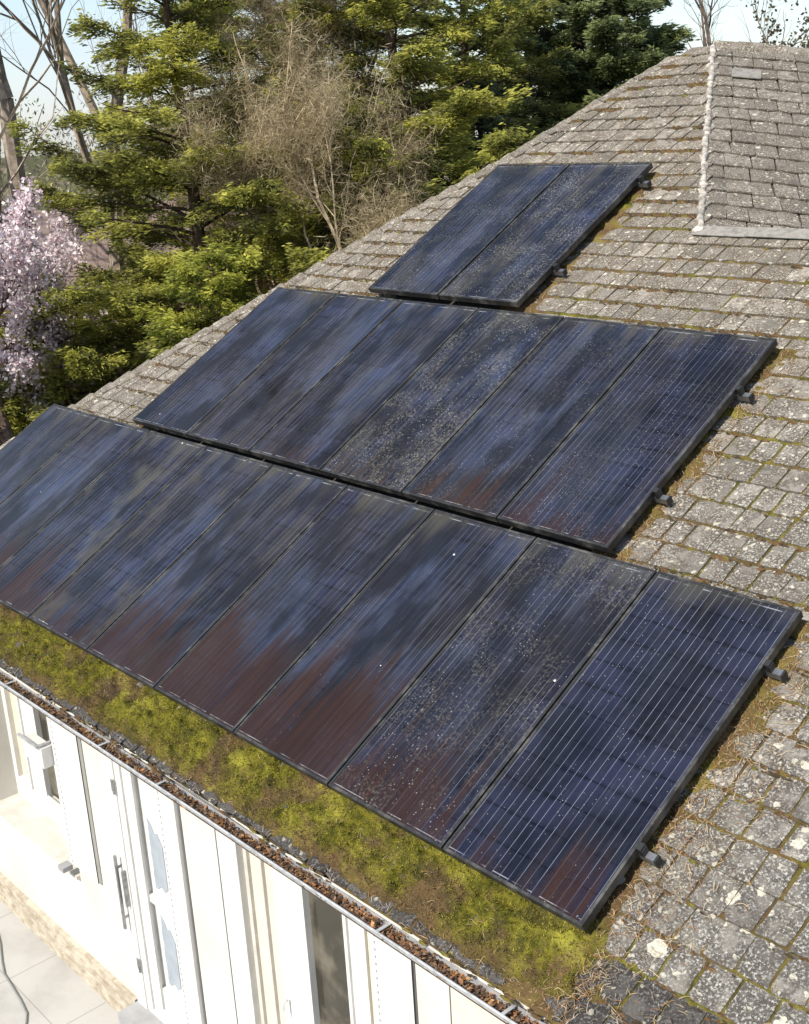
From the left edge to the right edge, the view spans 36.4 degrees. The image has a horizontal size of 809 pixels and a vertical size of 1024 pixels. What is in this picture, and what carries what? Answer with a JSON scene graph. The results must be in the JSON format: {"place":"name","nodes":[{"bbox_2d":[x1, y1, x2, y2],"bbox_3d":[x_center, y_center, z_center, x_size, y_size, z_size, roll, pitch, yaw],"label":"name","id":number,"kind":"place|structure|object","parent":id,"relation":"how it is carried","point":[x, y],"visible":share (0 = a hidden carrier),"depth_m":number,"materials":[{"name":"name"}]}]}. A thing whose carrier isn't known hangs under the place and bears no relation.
{"place":"outdoors","nodes":[
{"label":"outdoors","id":0,"kind":"place"},
{"bbox_2d":[0,901,118,1023],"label":"patio","id":1,"kind":"structure","parent":0,"point":[50,985],"depth_m":10.68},
{"bbox_2d":[0,941,27,1023],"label":"cable","id":2,"kind":"object","parent":1,"relation":"on","point":[14,989],"visible":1,"depth_m":10.72,"materials":[{"name":"rubber"}]},
{"bbox_2d":[0,135,358,209],"bbox_3d":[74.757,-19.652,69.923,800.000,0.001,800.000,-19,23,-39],"label":"ground","id":3,"kind":"structure","parent":0,"point":[31,161],"depth_m":265.11,"materials":[{"name":"soil"}]},
{"bbox_2d":[0,194,56,333],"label":"blossom tree","id":4,"kind":"object","parent":3,"relation":"on","point":[8,200],"visible":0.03,"depth_m":20.96,"materials":[{"name":"pink plant"}]},
{"bbox_2d":[0,13,61,279],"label":"bare tree","id":5,"kind":"object","parent":3,"relation":"on","point":[2,141],"visible":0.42,"depth_m":22.96,"materials":[{"name":"brown plant"}]},
{"bbox_2d":[0,0,78,336],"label":"bare tree","id":6,"kind":"object","parent":3,"relation":"on","point":[14,162],"visible":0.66,"depth_m":20.55,"materials":[{"name":"brown plant"}]},
{"bbox_2d":[0,173,126,444],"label":"blossom tree","id":7,"kind":"object","parent":3,"relation":"on","point":[16,259],"visible":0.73,"depth_m":17.96,"materials":[{"name":"pink plant"}]},
{"bbox_2d":[0,0,132,378],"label":"bare tree","id":8,"kind":"object","parent":3,"relation":"on","point":[62,51],"visible":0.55,"depth_m":22.25,"materials":[{"name":"brown plant"}]},
{"bbox_2d":[0,292,181,445],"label":"cedar tree","id":9,"kind":"object","parent":3,"relation":"on","point":[81,370],"visible":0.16,"depth_m":18.69,"materials":[{"name":"green plant"}]},
{"bbox_2d":[9,192,262,387],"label":"house","id":10,"kind":"structure","parent":3,"relation":"on","point":[96,256],"depth_m":25.92,"materials":[{"name":"brick"}]},
{"bbox_2d":[0,0,363,427],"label":"cedar tree","id":11,"kind":"object","parent":3,"relation":"on","point":[141,173],"visible":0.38,"depth_m":18.27,"materials":[{"name":"green plant"}]},
{"bbox_2d":[131,238,283,348],"bbox_3d":[-2.371,-1.246,18.153,3.891,5.515,4.185,-19,23,-39],"label":"cypress tree","id":12,"kind":"object","parent":3,"relation":"on","point":[226,263],"visible":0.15,"depth_m":17.11,"materials":[{"name":"green plant"}]},
{"bbox_2d":[69,0,407,198],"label":"bare tree","id":13,"kind":"object","parent":3,"relation":"on","point":[152,97],"visible":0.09,"depth_m":28.59,"materials":[{"name":"brown plant"}]},
{"bbox_2d":[100,0,433,370],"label":"cedar tree","id":14,"kind":"object","parent":3,"relation":"on","point":[176,218],"visible":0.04,"depth_m":22.25,"materials":[{"name":"green plant"}]},
{"bbox_2d":[119,0,423,244],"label":"larch tree","id":15,"kind":"object","parent":3,"relation":"on","point":[262,22],"visible":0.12,"depth_m":18.56,"materials":[{"name":"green plant"}]},
{"bbox_2d":[145,0,455,294],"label":"bare tree","id":16,"kind":"object","parent":3,"relation":"on","point":[315,108],"visible":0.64,"depth_m":17.44,"materials":[{"name":"beige plant"}]},
{"bbox_2d":[177,64,431,311],"bbox_3d":[-1.505,-3.239,20.217,4.116,7.970,4.742,5,20,24],"label":"larch tree","id":17,"kind":"object","parent":3,"relation":"on","point":[266,281],"visible":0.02,"depth_m":19.48,"materials":[{"name":"green plant"}]},
{"bbox_2d":[261,86,436,293],"bbox_3d":[-0.501,-2.774,19.350,4.551,7.479,3.963,-19,23,-39],"label":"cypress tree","id":18,"kind":"object","parent":3,"relation":"on","point":[327,201],"visible":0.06,"depth_m":18.31,"materials":[{"name":"green plant"}]},
{"bbox_2d":[222,0,537,294],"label":"cedar tree","id":19,"kind":"object","parent":3,"relation":"on","point":[458,111],"visible":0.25,"depth_m":18.23,"materials":[{"name":"green plant"}]},
{"bbox_2d":[0,39,779,209],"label":"wood","id":20,"kind":"object","parent":3,"relation":"on","point":[34,170],"depth_m":47.76,"materials":[{"name":"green plant"}]},
{"bbox_2d":[0,40,808,1023],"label":"house","id":21,"kind":"structure","parent":3,"relation":"on","point":[128,896],"depth_m":9.09,"materials":[{"name":"tile"}]},
{"bbox_2d":[0,686,80,879],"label":"wall","id":22,"kind":"structure","parent":21,"relation":"in","point":[35,811],"depth_m":11.17,"materials":[{"name":"white paint"}]},
{"bbox_2d":[101,753,186,1023],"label":"door","id":23,"kind":"structure","parent":21,"relation":"in","point":[139,859],"depth_m":9.43,"materials":[{"name":"white paint"}]},
{"bbox_2d":[0,677,532,1023],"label":"gutter silt","id":24,"kind":"object","parent":21,"relation":"in","point":[378,923],"visible":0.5,"depth_m":7.34,"materials":[{"name":"brown soil"}]},
{"bbox_2d":[0,673,537,1023],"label":"leaf litter","id":25,"kind":"object","parent":24,"relation":"on","point":[271,852],"visible":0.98,"depth_m":7.34,"materials":[{"name":"brown plant"}]},
{"bbox_2d":[0,603,608,1012],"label":"moss","id":26,"kind":"object","parent":21,"relation":"on","point":[387,894],"visible":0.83,"depth_m":7.33,"materials":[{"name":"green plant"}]},
{"bbox_2d":[2,637,622,1023],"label":"dead moss strands","id":27,"kind":"object","parent":21,"relation":"on","point":[422,902],"visible":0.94,"depth_m":6.41,"materials":[{"name":"plant"}]},
{"bbox_2d":[271,867,373,1023],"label":"window","id":28,"kind":"structure","parent":21,"relation":"in","point":[324,954],"depth_m":7.71,"materials":[{"name":"white paint"}]},
{"bbox_2d":[13,54,808,1023],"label":"moss clumps","id":29,"kind":"object","parent":21,"relation":"on","point":[509,998],"visible":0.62,"depth_m":8.54,"materials":[{"name":"green moss"}]},
{"bbox_2d":[550,263,578,916],"bbox_3d":[1.076,-0.372,9.241,1.290,2.401,7.606,-5,18,-4],"label":"mounting rail","id":30,"kind":"object","parent":21,"relation":"attached to","point":[558,270],"visible":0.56,"depth_m":11.01,"materials":[{"name":"metal"}]},
{"bbox_2d":[333,347,808,1023],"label":"moss","id":31,"kind":"object","parent":21,"relation":"on","point":[709,762],"visible":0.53,"depth_m":6.58,"materials":[{"name":"brown plant"}]},
{"bbox_2d":[379,166,808,1023],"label":"dead moss strands","id":32,"kind":"object","parent":21,"relation":"on","point":[705,776],"visible":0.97,"depth_m":6.34,"materials":[{"name":"plant"}]},
{"bbox_2d":[576,175,651,916],"bbox_3d":[1.602,-0.825,9.450,1.466,3.072,8.413,-2,18,3],"label":"mounting rail","id":33,"kind":"object","parent":21,"relation":"attached to","point":[643,183],"visible":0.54,"depth_m":11.57,"materials":[{"name":"metal"}]},
{"bbox_2d":[368,164,569,298],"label":"solar panel","id":34,"kind":"object","parent":33,"relation":"attached to","point":[452,244],"visible":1,"depth_m":12.28,"materials":[{"name":"glass"},{"name":"black metal"}]},
{"bbox_2d":[439,163,652,306],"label":"solar panel","id":35,"kind":"object","parent":33,"relation":"attached to","point":[565,213],"visible":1,"depth_m":11.54,"materials":[{"name":"blue glass"}]},
{"bbox_2d":[576,842,662,917],"bbox_3d":[-1.913,0.962,9.284,0.626,0.170,8.998,-19,23,-39],"label":"mounting rail","id":36,"kind":"object","parent":21,"relation":"attached to","point":[648,856],"visible":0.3,"depth_m":6.23,"materials":[{"name":"metal"}]},
{"bbox_2d":[576,487,672,916],"bbox_3d":[0.193,0.159,9.568,2.035,1.288,7.820,-11,19,-21],"label":"mounting rail","id":37,"kind":"object","parent":21,"relation":"attached to","point":[660,497],"visible":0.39,"depth_m":8.20,"materials":[{"name":"metal"}]},
{"bbox_2d":[500,161,808,359],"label":"moss","id":38,"kind":"object","parent":21,"relation":"on","point":[600,230],"visible":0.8,"depth_m":10.92,"materials":[{"name":"brown plant"}]},
{"bbox_2d":[577,659,787,917],"bbox_3d":[-1.512,0.528,9.544,1.758,0.789,8.998,-19,23,-39],"label":"mounting rail","id":39,"kind":"object","parent":21,"relation":"attached to","point":[772,671],"visible":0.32,"depth_m":6.75,"materials":[{"name":"metal"}]},
{"bbox_2d":[0,404,98,503],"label":"solar panel","id":40,"kind":"object","parent":39,"relation":"attached to","point":[38,443],"visible":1,"depth_m":12.71,"materials":[{"name":"blue glass"}]},
{"bbox_2d":[0,416,149,567],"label":"solar panel","id":41,"kind":"object","parent":39,"relation":"attached to","point":[42,498],"visible":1,"depth_m":11.90,"materials":[{"name":"blue glass"}]},
{"bbox_2d":[0,430,207,620],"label":"solar panel","id":42,"kind":"object","parent":39,"relation":"attached to","point":[39,569],"visible":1,"depth_m":11.09,"materials":[{"name":"blue glass"}]},
{"bbox_2d":[28,446,272,652],"bbox_3d":[-2.130,0.257,10.416,0.985,0.052,2.205,16,55,46],"label":"solar panel","id":43,"kind":"object","parent":39,"relation":"attached to","point":[97,595],"visible":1,"depth_m":10.37,"materials":[{"name":"blue glass"}]},
{"bbox_2d":[87,465,347,691],"bbox_3d":[-1.457,0.449,9.704,0.985,0.052,2.205,16,55,46],"label":"solar panel","id":44,"kind":"object","parent":39,"relation":"attached to","point":[169,618],"visible":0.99,"depth_m":9.65,"materials":[{"name":"blue glass"}]},
{"bbox_2d":[154,485,434,735],"bbox_3d":[-0.784,0.642,8.991,0.985,0.052,2.205,16,55,46],"label":"solar panel","id":45,"kind":"object","parent":39,"relation":"attached to","point":[234,665],"visible":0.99,"depth_m":8.93,"materials":[{"name":"blue glass"}]},
{"bbox_2d":[234,509,535,788],"bbox_3d":[-0.112,0.835,8.279,0.985,0.052,2.205,16,55,46],"label":"solar panel","id":46,"kind":"object","parent":39,"relation":"attached to","point":[328,702],"visible":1,"depth_m":8.22,"materials":[{"name":"blue glass"}]},
{"bbox_2d":[328,537,656,852],"bbox_3d":[0.561,1.028,7.566,0.985,0.052,2.205,16,55,46],"label":"solar panel","id":47,"kind":"object","parent":39,"relation":"attached to","point":[430,759],"visible":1,"depth_m":7.50,"materials":[{"name":"glass"},{"name":"black metal"}]},
{"bbox_2d":[442,571,802,931],"bbox_3d":[1.233,1.220,6.854,0.985,0.052,2.205,16,55,46],"label":"solar panel","id":48,"kind":"object","parent":39,"relation":"attached to","point":[569,811],"visible":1,"depth_m":6.78,"materials":[{"name":"blue glass"}]},
{"bbox_2d":[734,385,754,402],"bbox_3d":[0.857,-0.218,9.768,2.645,1.806,8.185,-8,19,-15],"label":"mounting rail","id":49,"kind":"object","parent":21,"relation":"attached to","point":[742,395],"visible":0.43,"depth_m":8.63,"materials":[{"name":"metal"}]},
{"bbox_2d":[132,287,336,437],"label":"solar panel","id":50,"kind":"object","parent":49,"relation":"attached to","point":[189,399],"visible":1,"depth_m":12.31,"materials":[{"name":"blue glass"}]},
{"bbox_2d":[187,293,403,454],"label":"solar panel","id":51,"kind":"object","parent":49,"relation":"attached to","point":[254,408],"visible":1,"depth_m":11.60,"materials":[{"name":"blue glass"}]},
{"bbox_2d":[249,300,478,473],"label":"solar panel","id":52,"kind":"object","parent":49,"relation":"attached to","point":[328,417],"visible":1,"depth_m":10.88,"materials":[{"name":"blue glass"}]},
{"bbox_2d":[320,308,563,496],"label":"solar panel","id":53,"kind":"object","parent":49,"relation":"attached to","point":[400,439],"visible":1,"depth_m":10.16,"materials":[{"name":"glass"},{"name":"black metal"}]},
{"bbox_2d":[402,317,662,522],"bbox_3d":[1.005,-0.779,9.508,0.985,0.053,2.205,16,55,46],"label":"solar panel","id":54,"kind":"object","parent":49,"relation":"attached to","point":[497,451],"visible":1,"depth_m":9.45,"materials":[{"name":"blue glass"}]},
{"bbox_2d":[497,327,777,552],"bbox_3d":[1.679,-0.586,8.794,0.985,0.053,2.205,16,55,46],"label":"solar panel","id":55,"kind":"object","parent":49,"relation":"attached to","point":[628,445],"visible":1,"depth_m":8.72,"materials":[{"name":"blue glass"}]},
{"bbox_2d":[288,0,590,270],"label":"cedar tree","id":56,"kind":"object","parent":3,"relation":"on","point":[533,20],"visible":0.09,"depth_m":21.47,"materials":[{"name":"green plant"}]},
{"bbox_2d":[423,73,525,189],"bbox_3d":[1.800,-4.017,22.407,4.030,7.700,4.103,-19,23,-39],"label":"pine tree","id":57,"kind":"object","parent":3,"relation":"on","point":[487,125],"visible":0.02,"depth_m":21.05,"materials":[{"name":"green plant"}]},
{"bbox_2d":[447,0,591,136],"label":"pine tree","id":58,"kind":"object","parent":3,"relation":"on","point":[559,15],"visible":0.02,"depth_m":25.08,"materials":[{"name":"green plant"}]},
{"bbox_2d":[509,0,701,147],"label":"spruce tree","id":59,"kind":"object","parent":3,"relation":"on","point":[610,59],"visible":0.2,"depth_m":21.90,"materials":[{"name":"green plant"}]},
{"bbox_2d":[651,0,807,50],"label":"bare tree","id":60,"kind":"object","parent":3,"relation":"on","point":[705,21],"visible":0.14,"depth_m":27.06,"materials":[{"name":"brown plant"}]},
{"bbox_2d":[745,0,808,47],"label":"bare tree","id":61,"kind":"object","parent":3,"relation":"on","point":[777,30],"visible":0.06,"depth_m":25.71,"materials":[{"name":"brown plant"}]},
{"bbox_2d":[0,0,808,157],"label":"sky","id":62,"kind":"structure","parent":0,"point":[26,48],"materials":[{"name":"white"}]}
]}

